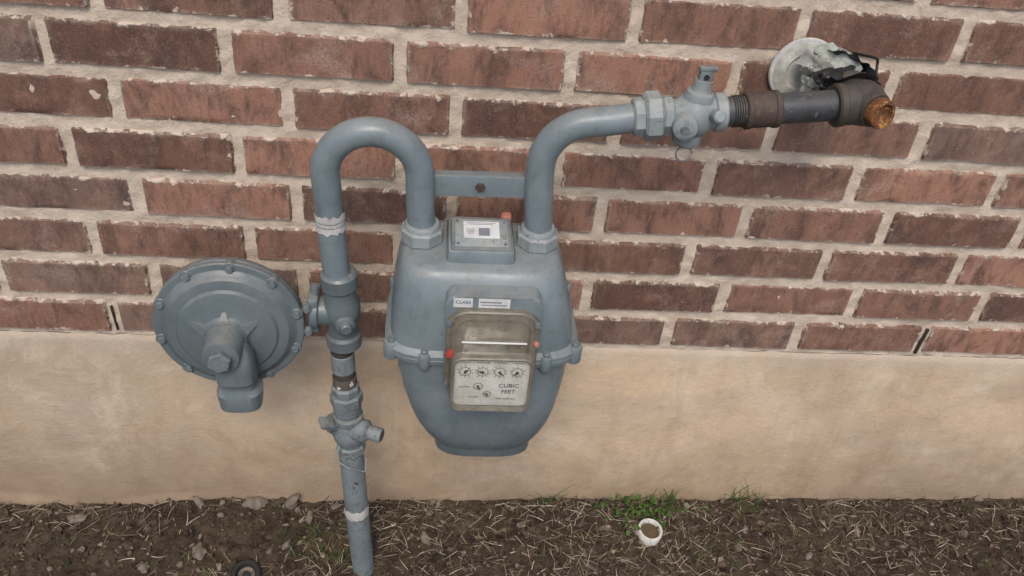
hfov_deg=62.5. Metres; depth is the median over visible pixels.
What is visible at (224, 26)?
mortar joints
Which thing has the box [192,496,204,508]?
rock
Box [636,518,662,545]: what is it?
plastic pipe cap
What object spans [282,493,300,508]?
rock
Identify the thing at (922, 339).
weep gap
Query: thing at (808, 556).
rock
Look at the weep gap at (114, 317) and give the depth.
1.21 m
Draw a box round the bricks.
[0,0,1023,354]
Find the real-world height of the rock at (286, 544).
0.020 m
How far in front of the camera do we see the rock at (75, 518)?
1.42 m
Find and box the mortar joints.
[0,0,1023,357]
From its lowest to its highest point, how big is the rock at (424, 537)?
0.013 m
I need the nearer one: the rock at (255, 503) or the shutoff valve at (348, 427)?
the shutoff valve at (348, 427)
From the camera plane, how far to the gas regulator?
1.03 m
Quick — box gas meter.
[383,212,582,456]
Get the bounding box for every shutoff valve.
[318,350,383,471]
[630,65,729,161]
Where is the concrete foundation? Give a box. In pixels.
[0,330,1023,505]
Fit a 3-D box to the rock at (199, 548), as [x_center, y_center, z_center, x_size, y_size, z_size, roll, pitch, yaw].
[-0.516,0.436,1.390,0.024,0.020,0.038,-25,47,-34]
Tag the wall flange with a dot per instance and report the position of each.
(795, 64)
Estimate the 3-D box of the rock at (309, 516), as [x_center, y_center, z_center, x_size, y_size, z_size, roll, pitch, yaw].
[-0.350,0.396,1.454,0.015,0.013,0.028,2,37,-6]
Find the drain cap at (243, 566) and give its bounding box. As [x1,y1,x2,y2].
[230,559,261,575]
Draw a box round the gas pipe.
[310,70,894,575]
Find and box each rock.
[67,512,87,523]
[138,563,149,573]
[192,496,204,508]
[192,541,207,560]
[241,496,267,509]
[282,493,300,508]
[282,538,291,549]
[305,510,312,524]
[420,531,430,544]
[517,521,524,526]
[805,552,811,559]
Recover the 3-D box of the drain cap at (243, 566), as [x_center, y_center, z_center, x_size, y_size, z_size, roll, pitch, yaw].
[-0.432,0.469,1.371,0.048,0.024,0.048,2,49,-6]
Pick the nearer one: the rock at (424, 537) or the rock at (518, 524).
the rock at (424, 537)
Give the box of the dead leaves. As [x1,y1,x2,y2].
[4,498,1023,575]
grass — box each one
[25,478,1007,575]
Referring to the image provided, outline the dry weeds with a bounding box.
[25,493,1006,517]
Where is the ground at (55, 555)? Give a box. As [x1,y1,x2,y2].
[0,497,1023,575]
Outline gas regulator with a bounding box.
[152,257,361,412]
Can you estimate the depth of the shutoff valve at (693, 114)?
0.91 m
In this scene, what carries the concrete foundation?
on the ground at (55, 555)
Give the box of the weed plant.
[593,493,708,535]
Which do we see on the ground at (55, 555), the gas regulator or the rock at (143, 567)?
the rock at (143, 567)
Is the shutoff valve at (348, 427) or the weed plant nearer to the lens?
the shutoff valve at (348, 427)
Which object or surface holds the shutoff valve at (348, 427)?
attached to the gas pipe
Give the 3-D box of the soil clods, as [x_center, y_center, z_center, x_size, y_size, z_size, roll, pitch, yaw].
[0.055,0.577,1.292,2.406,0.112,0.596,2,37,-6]
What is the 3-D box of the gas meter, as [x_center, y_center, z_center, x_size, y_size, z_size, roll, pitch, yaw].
[-0.040,0.085,1.083,0.244,0.365,0.211,2,37,-6]
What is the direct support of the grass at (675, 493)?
on the ground at (55, 555)
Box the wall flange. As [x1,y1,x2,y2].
[768,37,881,92]
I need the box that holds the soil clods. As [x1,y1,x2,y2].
[0,494,1023,575]
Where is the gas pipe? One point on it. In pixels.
(860, 102)
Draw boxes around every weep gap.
[110,305,118,329]
[913,328,929,353]
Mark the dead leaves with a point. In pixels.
(479, 537)
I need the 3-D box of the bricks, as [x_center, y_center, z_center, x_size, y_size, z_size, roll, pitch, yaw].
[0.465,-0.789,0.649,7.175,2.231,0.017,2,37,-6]

